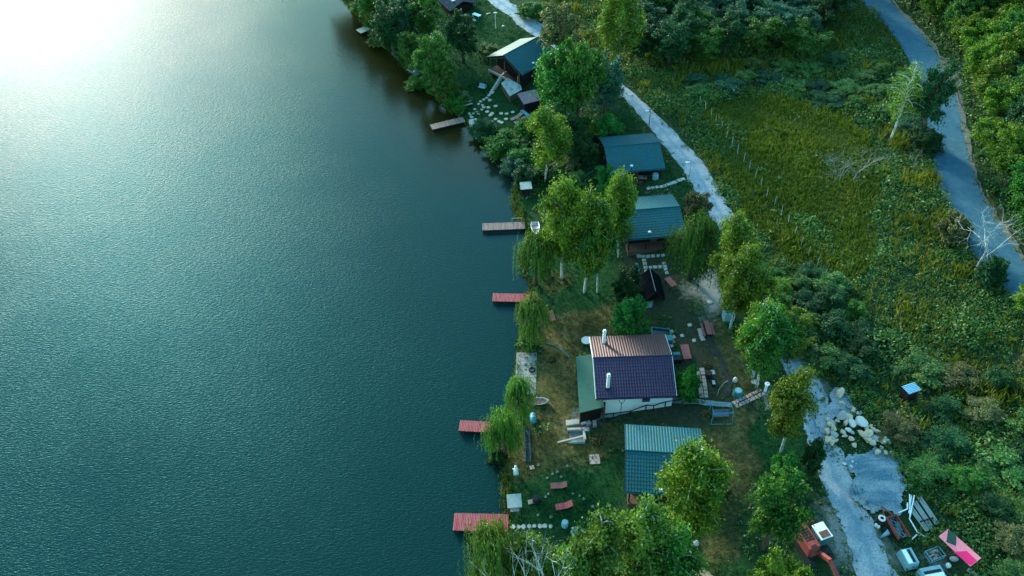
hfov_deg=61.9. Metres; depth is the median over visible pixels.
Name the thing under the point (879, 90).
bush
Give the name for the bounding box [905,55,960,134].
tree
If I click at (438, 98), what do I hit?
bank grass
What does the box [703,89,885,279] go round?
field grass
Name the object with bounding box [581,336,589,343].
round table
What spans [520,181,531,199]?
garden swing
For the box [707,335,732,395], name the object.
ditch
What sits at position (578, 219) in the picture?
birch
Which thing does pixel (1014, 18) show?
forest tree
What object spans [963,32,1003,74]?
forest tree
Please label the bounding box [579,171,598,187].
bush
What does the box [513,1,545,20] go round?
bush
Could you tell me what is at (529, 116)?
bush
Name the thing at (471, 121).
stone landing
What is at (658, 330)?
trough
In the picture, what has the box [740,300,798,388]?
birch
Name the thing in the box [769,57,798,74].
bush
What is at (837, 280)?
bush
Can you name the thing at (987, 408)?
bush
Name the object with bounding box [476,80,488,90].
garden swing
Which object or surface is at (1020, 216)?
forest tree
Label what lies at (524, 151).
bush
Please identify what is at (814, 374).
verge weeds
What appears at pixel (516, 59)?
cabin
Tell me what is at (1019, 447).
bush
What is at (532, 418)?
barrel
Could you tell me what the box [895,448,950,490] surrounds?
bush
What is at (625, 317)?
round bush
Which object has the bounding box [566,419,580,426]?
ramp
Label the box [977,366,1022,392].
bush
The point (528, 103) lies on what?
shed
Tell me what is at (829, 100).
bush
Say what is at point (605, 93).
tree
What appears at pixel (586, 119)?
bush
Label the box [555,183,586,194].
bush
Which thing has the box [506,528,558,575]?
tree
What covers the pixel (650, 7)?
thicket tree
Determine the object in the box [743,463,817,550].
tree
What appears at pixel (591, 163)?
bush
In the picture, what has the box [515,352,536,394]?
landing stage
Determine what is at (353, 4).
bush
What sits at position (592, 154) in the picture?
bush
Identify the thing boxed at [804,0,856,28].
thicket tree
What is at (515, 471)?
statue
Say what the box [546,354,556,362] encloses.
grass mound
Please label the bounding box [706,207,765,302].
birch
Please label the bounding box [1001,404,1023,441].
bush
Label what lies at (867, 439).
boulder
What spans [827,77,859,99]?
bush
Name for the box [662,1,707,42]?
thicket tree
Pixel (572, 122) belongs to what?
tree
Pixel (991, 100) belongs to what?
forest tree
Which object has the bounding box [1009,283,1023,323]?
tree
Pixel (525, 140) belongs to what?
bush
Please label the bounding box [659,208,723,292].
willow
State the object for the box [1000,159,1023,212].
forest tree
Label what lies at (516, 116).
sun lounger
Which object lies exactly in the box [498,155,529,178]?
bush
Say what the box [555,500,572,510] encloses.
sun lounger
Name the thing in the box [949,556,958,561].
sack
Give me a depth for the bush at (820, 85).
138.64 m
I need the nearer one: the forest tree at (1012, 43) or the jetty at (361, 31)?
the forest tree at (1012, 43)
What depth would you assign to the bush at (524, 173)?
125.93 m
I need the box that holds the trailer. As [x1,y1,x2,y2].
[881,506,909,540]
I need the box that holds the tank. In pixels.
[721,310,734,321]
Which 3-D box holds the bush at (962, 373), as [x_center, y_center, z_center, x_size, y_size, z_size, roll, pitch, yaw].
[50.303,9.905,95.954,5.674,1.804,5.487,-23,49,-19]
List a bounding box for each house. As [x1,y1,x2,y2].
[437,0,476,14]
[576,329,676,426]
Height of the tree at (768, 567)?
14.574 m
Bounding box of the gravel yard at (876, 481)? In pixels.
[844,446,907,515]
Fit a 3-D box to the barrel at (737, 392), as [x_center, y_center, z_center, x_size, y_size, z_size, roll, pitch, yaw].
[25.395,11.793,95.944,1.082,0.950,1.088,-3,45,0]
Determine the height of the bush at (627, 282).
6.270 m
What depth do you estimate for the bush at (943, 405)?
92.63 m
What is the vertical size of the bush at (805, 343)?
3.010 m
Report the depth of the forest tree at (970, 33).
136.66 m
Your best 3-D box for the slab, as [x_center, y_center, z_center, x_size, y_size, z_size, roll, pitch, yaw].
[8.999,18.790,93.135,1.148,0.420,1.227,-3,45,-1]
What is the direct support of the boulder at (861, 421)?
on the ground at (682, 294)
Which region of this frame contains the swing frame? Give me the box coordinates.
[709,403,733,424]
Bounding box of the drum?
[875,517,885,526]
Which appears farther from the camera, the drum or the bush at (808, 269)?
the bush at (808, 269)
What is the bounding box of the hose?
[544,342,569,356]
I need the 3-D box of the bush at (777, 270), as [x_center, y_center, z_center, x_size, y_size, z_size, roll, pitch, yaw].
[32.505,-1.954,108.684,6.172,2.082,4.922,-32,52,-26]
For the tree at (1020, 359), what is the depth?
92.83 m
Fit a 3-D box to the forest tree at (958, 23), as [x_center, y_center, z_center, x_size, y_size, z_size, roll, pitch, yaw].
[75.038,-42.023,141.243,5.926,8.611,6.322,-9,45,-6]
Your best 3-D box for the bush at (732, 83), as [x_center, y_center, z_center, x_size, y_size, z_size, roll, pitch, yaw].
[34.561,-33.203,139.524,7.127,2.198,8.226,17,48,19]
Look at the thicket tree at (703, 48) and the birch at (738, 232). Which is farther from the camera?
the thicket tree at (703, 48)
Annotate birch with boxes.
[523,100,573,180]
[534,169,582,279]
[559,500,637,575]
[561,179,618,293]
[576,193,621,292]
[593,0,646,59]
[600,165,639,257]
[608,492,684,575]
[651,435,739,545]
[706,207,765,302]
[713,240,766,328]
[731,294,791,378]
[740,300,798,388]
[745,265,780,314]
[762,365,820,452]
[880,59,928,140]
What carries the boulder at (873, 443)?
on the ground at (682, 294)
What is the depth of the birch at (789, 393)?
83.05 m
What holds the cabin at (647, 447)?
on the ground at (682, 294)
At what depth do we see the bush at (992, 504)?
84.06 m
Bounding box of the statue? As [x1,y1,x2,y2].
[513,465,518,475]
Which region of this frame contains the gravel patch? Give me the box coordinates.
[814,387,862,435]
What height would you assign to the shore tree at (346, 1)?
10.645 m
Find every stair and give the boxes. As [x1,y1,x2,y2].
[490,71,506,91]
[732,389,764,407]
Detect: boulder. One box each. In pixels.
[825,436,831,441]
[830,431,838,438]
[835,387,844,398]
[836,410,846,419]
[846,413,852,419]
[849,418,856,427]
[855,416,867,426]
[862,429,872,437]
[863,437,871,442]
[869,439,876,445]
[871,434,879,441]
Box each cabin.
[486,36,550,87]
[598,133,665,184]
[623,194,684,255]
[624,424,702,507]
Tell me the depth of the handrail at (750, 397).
94.93 m
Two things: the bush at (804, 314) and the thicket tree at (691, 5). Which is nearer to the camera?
the bush at (804, 314)
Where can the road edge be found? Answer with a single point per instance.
(942, 186)
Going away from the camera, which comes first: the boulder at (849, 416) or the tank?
the boulder at (849, 416)
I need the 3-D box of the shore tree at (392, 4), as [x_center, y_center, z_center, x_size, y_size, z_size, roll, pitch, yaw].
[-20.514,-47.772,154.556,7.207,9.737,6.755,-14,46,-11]
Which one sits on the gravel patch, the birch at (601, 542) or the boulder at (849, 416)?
the boulder at (849, 416)
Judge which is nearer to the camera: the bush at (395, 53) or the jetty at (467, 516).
the jetty at (467, 516)
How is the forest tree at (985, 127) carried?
on the ground at (682, 294)
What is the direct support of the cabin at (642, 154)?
on the ground at (682, 294)
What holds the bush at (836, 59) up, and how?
on the ground at (682, 294)
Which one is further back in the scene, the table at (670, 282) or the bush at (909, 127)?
the bush at (909, 127)
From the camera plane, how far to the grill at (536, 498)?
89.26 m
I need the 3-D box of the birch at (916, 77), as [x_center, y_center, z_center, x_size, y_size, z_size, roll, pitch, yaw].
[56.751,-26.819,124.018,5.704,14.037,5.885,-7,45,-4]
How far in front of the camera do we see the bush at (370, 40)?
158.86 m
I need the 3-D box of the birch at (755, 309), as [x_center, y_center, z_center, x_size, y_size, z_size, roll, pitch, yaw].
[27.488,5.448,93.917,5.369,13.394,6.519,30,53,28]
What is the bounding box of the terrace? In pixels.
[501,78,521,101]
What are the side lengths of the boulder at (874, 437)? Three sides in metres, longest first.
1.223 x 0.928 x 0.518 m
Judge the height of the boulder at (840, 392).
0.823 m
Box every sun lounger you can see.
[510,112,522,120]
[550,481,566,489]
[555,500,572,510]
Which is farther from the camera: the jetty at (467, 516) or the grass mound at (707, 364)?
the grass mound at (707, 364)
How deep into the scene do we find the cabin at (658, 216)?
114.74 m
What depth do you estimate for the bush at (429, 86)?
146.54 m
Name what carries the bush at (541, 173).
on the ground at (682, 294)
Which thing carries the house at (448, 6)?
on the ground at (682, 294)
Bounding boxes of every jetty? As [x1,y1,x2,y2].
[356,27,369,34]
[430,117,465,131]
[453,513,508,532]
[459,420,490,433]
[482,218,524,232]
[492,293,537,303]
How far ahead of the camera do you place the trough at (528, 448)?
94.51 m
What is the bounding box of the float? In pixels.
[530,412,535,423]
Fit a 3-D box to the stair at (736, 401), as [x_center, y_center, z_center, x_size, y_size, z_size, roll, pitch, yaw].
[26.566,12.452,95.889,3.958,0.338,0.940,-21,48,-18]
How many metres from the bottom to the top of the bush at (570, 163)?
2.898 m
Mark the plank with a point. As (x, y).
(569, 439)
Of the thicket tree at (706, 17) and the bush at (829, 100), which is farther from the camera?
the thicket tree at (706, 17)
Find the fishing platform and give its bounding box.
[406,69,420,75]
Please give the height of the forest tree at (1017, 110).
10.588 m
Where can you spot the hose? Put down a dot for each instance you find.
(557, 347)
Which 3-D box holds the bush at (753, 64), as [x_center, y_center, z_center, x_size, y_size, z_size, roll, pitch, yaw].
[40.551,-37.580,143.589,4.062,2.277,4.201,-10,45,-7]
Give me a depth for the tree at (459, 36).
147.77 m
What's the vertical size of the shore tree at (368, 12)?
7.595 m
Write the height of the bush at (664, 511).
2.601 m
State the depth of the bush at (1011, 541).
81.82 m
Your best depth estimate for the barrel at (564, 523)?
87.04 m
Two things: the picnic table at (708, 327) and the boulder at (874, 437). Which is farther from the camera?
the picnic table at (708, 327)
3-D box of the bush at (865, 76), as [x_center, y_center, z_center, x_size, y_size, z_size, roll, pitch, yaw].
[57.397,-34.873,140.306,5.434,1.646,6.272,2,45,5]
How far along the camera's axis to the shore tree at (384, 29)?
151.44 m
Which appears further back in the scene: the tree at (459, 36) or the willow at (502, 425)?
the tree at (459, 36)
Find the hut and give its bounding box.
[899,382,920,401]
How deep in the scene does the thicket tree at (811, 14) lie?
146.12 m
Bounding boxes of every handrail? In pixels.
[590,399,682,419]
[738,391,761,405]
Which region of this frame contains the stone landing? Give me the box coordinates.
[469,118,476,126]
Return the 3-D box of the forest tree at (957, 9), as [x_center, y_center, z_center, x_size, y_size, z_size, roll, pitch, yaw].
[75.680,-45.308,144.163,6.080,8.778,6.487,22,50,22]
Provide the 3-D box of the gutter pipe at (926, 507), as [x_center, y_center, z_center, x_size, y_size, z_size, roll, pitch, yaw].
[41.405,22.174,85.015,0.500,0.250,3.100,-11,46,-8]
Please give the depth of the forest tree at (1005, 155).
113.83 m
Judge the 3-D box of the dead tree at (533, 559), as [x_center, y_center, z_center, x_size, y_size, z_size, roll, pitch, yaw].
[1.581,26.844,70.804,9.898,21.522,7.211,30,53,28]
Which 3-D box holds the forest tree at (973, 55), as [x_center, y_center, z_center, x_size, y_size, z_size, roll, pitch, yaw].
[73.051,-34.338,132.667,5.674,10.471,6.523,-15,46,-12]
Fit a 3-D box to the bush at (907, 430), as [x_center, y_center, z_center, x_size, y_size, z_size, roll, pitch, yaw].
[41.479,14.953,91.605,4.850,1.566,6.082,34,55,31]
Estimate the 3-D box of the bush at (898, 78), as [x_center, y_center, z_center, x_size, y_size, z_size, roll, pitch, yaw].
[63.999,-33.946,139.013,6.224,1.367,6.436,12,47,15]
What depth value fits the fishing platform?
151.31 m
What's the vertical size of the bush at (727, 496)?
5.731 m
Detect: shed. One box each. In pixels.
[517,89,541,112]
[638,268,664,307]
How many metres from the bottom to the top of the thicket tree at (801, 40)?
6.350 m
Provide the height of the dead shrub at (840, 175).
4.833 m
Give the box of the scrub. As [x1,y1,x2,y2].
[541,0,1023,575]
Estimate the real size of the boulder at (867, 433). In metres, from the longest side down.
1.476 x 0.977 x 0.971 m
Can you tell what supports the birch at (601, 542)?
on the ground at (682, 294)
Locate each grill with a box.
[532,494,540,504]
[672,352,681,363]
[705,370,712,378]
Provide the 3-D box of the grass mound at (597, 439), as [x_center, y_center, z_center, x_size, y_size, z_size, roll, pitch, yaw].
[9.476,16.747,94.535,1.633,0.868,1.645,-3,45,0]
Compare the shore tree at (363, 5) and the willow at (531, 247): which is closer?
the willow at (531, 247)
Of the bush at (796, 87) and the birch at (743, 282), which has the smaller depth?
the birch at (743, 282)
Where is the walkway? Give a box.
[591,397,731,420]
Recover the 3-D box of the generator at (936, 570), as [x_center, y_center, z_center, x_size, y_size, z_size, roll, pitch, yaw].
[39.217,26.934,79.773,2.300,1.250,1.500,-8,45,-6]
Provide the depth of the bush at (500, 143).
131.79 m
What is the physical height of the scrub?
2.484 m
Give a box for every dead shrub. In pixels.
[819,154,863,185]
[825,147,894,179]
[908,149,923,169]
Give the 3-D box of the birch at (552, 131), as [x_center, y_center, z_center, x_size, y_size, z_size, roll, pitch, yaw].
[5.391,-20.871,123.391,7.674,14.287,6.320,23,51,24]
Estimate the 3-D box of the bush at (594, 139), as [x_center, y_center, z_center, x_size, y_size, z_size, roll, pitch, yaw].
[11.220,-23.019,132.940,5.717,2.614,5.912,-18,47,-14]
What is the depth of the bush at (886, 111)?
132.46 m
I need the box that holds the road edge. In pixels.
[939,171,983,261]
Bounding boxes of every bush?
[349,2,358,10]
[363,18,371,28]
[366,31,386,47]
[391,49,402,60]
[403,61,415,70]
[403,74,428,90]
[421,77,440,93]
[442,93,468,113]
[451,91,472,107]
[464,117,500,144]
[474,42,502,60]
[480,127,529,161]
[485,445,504,466]
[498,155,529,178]
[500,143,538,166]
[511,164,539,189]
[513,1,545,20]
[513,111,535,135]
[513,121,534,138]
[514,137,533,148]
[516,333,538,352]
[527,158,549,180]
[528,136,543,149]
[547,165,565,183]
[548,154,576,174]
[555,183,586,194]
[561,154,581,174]
[566,170,592,188]
[575,114,594,125]
[577,154,606,174]
[578,131,598,144]
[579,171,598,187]
[583,142,602,159]
[587,122,600,141]
[593,112,626,142]
[593,164,615,189]
[593,184,610,202]
[605,294,651,334]
[609,264,645,304]
[660,505,672,519]
[674,363,702,403]
[681,83,712,98]
[681,189,715,222]
[684,72,708,83]
[707,74,745,101]
[713,482,732,513]
[731,67,758,87]
[742,57,763,71]
[752,67,786,92]
[759,260,788,277]
[767,276,795,300]
[767,292,792,310]
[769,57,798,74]
[769,449,807,498]
[778,78,807,98]
[783,303,820,337]
[784,271,815,295]
[788,287,826,316]
[789,330,816,358]
[795,261,831,278]
[796,60,824,77]
[796,319,820,340]
[798,436,826,477]
[800,343,848,375]
[805,77,830,91]
[807,87,847,114]
[810,282,847,313]
[811,270,856,291]
[812,308,855,342]
[820,53,849,71]
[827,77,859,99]
[831,349,874,388]
[841,298,869,321]
[843,67,878,85]
[843,94,866,111]
[843,333,881,365]
[847,317,883,343]
[857,83,893,102]
[870,102,896,118]
[873,62,891,77]
[875,408,924,453]
[885,70,922,86]
[887,84,920,108]
[888,115,929,137]
[889,345,955,398]
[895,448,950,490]
[908,126,945,157]
[919,424,977,465]
[921,392,966,425]
[932,207,975,249]
[935,361,982,392]
[944,463,989,499]
[959,393,1010,431]
[968,491,1014,524]
[970,442,1023,497]
[972,253,1010,295]
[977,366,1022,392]
[985,517,1023,561]
[992,554,1023,575]
[996,483,1023,522]
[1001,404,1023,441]
[1006,434,1023,465]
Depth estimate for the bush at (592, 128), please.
131.76 m
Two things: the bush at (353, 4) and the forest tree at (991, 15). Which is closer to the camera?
the forest tree at (991, 15)
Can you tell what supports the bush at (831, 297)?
on the ground at (682, 294)
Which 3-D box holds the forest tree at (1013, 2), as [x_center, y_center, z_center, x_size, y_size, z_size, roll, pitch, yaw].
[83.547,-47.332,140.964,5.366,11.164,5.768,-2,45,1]
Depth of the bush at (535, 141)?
132.60 m
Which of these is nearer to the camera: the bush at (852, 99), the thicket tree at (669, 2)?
the bush at (852, 99)
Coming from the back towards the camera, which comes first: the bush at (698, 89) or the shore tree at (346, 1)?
the shore tree at (346, 1)
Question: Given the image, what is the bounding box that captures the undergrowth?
[899,0,1023,243]
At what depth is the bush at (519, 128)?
133.94 m
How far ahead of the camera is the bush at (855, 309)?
102.85 m
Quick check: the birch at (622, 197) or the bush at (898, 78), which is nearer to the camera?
the birch at (622, 197)
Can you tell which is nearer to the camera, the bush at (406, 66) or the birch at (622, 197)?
the birch at (622, 197)
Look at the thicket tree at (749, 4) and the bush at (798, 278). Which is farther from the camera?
the thicket tree at (749, 4)
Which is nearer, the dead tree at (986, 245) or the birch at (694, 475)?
the birch at (694, 475)
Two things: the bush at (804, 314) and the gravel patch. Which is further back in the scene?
the bush at (804, 314)
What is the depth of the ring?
83.65 m
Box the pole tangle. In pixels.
[898,494,924,539]
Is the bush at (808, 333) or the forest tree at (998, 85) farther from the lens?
the forest tree at (998, 85)
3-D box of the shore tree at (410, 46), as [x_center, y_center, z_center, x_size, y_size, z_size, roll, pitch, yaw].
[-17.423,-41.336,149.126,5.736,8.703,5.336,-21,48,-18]
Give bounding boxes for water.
[0,0,528,575]
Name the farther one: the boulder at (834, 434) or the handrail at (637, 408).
the handrail at (637, 408)
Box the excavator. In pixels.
[793,518,838,575]
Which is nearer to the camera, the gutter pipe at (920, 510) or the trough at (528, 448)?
the gutter pipe at (920, 510)
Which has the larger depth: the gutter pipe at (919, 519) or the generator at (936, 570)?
the gutter pipe at (919, 519)
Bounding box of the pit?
[567,427,589,443]
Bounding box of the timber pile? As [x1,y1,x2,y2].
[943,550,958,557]
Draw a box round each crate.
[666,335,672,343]
[923,546,945,563]
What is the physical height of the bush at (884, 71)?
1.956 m
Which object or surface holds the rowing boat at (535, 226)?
on the ground at (682, 294)
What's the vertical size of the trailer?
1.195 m
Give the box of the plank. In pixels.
[557,435,582,442]
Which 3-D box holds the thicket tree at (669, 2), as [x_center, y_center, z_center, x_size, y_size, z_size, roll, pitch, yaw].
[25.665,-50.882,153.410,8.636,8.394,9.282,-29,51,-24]
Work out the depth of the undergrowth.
134.15 m
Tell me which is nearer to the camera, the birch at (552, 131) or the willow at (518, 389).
the willow at (518, 389)
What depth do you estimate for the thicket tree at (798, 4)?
151.21 m
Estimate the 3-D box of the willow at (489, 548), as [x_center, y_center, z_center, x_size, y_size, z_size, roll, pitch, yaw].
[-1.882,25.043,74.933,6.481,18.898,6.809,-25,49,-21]
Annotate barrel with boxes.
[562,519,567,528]
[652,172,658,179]
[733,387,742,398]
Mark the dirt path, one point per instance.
(707, 573)
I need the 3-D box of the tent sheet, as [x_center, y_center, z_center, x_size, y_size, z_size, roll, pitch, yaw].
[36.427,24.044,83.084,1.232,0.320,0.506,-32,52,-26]
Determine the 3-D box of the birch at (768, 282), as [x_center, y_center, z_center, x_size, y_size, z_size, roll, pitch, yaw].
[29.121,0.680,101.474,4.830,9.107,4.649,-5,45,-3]
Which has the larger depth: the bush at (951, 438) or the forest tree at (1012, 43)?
the forest tree at (1012, 43)
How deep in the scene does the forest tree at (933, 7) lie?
148.34 m
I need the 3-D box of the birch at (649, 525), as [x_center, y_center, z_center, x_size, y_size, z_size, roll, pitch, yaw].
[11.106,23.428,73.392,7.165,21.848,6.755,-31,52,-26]
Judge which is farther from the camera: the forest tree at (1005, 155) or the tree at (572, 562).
the forest tree at (1005, 155)
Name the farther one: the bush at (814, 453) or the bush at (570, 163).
the bush at (570, 163)
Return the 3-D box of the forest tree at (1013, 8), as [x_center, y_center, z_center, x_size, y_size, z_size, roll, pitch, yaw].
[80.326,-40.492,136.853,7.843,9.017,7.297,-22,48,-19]
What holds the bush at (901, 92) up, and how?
on the ground at (682, 294)
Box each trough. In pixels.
[524,429,530,461]
[651,327,670,334]
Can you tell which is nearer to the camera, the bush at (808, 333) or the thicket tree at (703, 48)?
the bush at (808, 333)
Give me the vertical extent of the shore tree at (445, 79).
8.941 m
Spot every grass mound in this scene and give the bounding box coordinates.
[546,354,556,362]
[591,434,604,445]
[701,409,711,417]
[703,361,711,368]
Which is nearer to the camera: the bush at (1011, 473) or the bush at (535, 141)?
the bush at (1011, 473)
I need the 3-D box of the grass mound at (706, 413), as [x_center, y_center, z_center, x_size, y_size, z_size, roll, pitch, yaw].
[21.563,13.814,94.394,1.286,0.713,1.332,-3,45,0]
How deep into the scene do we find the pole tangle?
84.86 m
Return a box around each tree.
[343,0,357,6]
[348,0,395,19]
[362,0,387,26]
[368,0,415,51]
[388,0,417,34]
[396,30,424,71]
[399,0,445,38]
[408,28,450,93]
[427,59,460,100]
[439,8,480,62]
[468,530,571,575]
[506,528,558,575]
[529,42,594,112]
[537,0,584,50]
[539,537,596,575]
[546,35,608,117]
[548,99,585,138]
[565,124,598,162]
[590,54,625,114]
[621,13,665,59]
[626,519,714,575]
[631,0,669,27]
[641,0,674,20]
[650,14,695,64]
[659,0,700,13]
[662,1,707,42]
[688,9,718,29]
[688,26,727,62]
[696,0,732,18]
[706,8,750,54]
[723,0,764,19]
[725,0,762,38]
[742,13,786,53]
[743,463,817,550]
[746,547,812,575]
[749,1,777,15]
[752,0,804,44]
[780,17,837,55]
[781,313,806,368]
[782,5,825,34]
[786,0,818,9]
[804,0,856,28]
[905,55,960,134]
[918,0,953,25]
[939,0,975,20]
[939,0,981,43]
[947,11,987,55]
[954,17,1001,51]
[958,207,1023,270]
[961,31,1003,93]
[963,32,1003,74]
[966,116,1023,158]
[967,50,1020,109]
[975,0,1009,17]
[977,3,1010,22]
[979,81,1023,119]
[981,120,1023,191]
[983,64,1023,112]
[998,10,1023,51]
[998,58,1023,79]
[999,2,1023,33]
[999,22,1023,64]
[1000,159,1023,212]
[1001,86,1023,124]
[1002,0,1022,10]
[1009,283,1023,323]
[1012,190,1023,237]
[1014,348,1023,385]
[1017,0,1023,13]
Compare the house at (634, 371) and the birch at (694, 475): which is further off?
the house at (634, 371)
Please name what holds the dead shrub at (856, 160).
on the ground at (682, 294)
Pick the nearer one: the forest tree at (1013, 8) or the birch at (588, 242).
the birch at (588, 242)
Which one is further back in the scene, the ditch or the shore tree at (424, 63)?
the shore tree at (424, 63)
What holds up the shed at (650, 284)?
on the ground at (682, 294)
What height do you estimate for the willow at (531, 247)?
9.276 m
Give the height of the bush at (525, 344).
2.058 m
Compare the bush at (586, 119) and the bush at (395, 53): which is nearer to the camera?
the bush at (586, 119)
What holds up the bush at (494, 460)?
on the ground at (682, 294)
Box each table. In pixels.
[549,310,555,323]
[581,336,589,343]
[638,175,646,181]
[664,276,676,288]
[680,344,691,360]
[700,320,714,336]
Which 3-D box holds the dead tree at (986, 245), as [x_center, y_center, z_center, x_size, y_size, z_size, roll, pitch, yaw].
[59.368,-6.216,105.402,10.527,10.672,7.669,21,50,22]
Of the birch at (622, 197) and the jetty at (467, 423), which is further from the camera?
the birch at (622, 197)
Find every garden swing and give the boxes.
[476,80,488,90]
[506,493,521,515]
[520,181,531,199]
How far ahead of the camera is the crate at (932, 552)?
81.59 m
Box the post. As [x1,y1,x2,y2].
[764,382,769,391]
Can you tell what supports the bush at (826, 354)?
on the ground at (682, 294)
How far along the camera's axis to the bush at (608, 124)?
130.86 m
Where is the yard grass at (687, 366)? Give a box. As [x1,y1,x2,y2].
[592,257,763,432]
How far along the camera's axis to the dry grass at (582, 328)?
95.48 m
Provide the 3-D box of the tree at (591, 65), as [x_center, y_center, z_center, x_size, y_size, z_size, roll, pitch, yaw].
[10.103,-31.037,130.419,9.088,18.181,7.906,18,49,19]
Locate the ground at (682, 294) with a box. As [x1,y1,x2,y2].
[344,0,1023,575]
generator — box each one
[896,548,918,570]
[915,565,945,575]
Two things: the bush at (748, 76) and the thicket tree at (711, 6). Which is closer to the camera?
the bush at (748, 76)
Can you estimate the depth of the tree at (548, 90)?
128.88 m
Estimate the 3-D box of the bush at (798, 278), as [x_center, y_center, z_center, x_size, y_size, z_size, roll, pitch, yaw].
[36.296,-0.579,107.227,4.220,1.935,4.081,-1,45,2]
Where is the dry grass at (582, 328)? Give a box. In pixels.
[501,274,760,574]
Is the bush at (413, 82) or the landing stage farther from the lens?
the bush at (413, 82)
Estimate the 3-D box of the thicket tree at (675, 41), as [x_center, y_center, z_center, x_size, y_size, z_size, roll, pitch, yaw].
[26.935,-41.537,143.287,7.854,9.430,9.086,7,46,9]
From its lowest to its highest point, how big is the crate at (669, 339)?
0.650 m
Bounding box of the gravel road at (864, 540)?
[488,0,898,575]
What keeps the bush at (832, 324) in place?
on the ground at (682, 294)
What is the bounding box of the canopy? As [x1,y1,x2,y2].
[938,529,980,568]
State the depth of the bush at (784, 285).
105.97 m
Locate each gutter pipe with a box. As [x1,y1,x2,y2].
[906,504,929,531]
[913,501,932,528]
[917,496,938,524]
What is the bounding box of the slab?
[589,454,599,464]
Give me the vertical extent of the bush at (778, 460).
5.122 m
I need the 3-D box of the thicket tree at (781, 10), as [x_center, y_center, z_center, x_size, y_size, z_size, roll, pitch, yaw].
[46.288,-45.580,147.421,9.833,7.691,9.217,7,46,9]
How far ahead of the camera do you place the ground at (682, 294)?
102.46 m
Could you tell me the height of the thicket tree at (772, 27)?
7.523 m
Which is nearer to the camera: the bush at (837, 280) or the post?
the post
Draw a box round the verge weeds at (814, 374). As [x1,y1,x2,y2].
[484,0,1022,575]
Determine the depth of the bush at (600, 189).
122.83 m
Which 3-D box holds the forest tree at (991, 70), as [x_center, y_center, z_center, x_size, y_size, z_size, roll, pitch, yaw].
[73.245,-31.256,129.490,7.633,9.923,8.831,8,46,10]
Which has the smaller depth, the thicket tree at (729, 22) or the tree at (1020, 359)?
the tree at (1020, 359)
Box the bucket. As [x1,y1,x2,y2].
[945,562,950,568]
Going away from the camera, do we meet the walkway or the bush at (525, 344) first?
the walkway
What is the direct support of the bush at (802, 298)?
on the ground at (682, 294)
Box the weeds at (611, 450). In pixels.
[345,0,854,575]
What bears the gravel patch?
on the ground at (682, 294)
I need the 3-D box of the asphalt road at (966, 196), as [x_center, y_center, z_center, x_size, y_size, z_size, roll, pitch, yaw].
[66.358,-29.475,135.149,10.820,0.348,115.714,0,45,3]
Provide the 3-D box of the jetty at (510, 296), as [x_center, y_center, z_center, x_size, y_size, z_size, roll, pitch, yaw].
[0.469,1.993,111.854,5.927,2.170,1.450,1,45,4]
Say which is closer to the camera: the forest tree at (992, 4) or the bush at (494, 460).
the bush at (494, 460)
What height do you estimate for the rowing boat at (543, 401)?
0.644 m
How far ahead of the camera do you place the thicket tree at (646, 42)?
144.05 m
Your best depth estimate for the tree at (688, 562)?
71.24 m
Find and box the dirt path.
[689,551,712,575]
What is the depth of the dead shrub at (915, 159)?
122.33 m
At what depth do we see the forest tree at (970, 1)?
144.48 m
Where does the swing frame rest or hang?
on the ground at (682, 294)
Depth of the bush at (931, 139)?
125.00 m
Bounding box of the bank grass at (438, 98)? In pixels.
[344,1,538,558]
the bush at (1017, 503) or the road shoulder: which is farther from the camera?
the road shoulder
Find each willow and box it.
[457,512,526,575]
[477,404,526,459]
[502,373,536,425]
[511,229,557,285]
[513,292,555,349]
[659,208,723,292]
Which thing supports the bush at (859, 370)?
on the ground at (682, 294)
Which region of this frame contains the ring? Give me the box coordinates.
[878,515,885,521]
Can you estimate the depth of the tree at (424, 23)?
152.25 m
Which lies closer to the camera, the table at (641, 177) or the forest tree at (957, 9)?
the table at (641, 177)
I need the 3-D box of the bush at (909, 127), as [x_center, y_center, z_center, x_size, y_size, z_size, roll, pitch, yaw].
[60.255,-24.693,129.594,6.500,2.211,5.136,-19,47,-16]
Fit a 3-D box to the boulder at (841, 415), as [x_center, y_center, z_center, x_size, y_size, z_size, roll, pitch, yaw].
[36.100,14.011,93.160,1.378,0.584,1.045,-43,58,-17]
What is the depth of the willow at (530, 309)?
101.93 m
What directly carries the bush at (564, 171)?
on the ground at (682, 294)
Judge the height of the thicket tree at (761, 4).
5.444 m
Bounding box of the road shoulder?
[892,0,1023,261]
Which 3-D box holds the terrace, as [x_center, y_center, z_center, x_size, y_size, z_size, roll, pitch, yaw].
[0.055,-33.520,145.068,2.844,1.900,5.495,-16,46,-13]
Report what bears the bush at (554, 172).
on the ground at (682, 294)
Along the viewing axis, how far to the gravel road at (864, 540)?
92.15 m
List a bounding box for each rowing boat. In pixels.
[531,221,539,233]
[535,397,548,404]
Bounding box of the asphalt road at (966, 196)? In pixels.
[861,0,1023,310]
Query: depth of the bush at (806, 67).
142.41 m
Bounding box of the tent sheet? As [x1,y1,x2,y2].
[880,529,889,537]

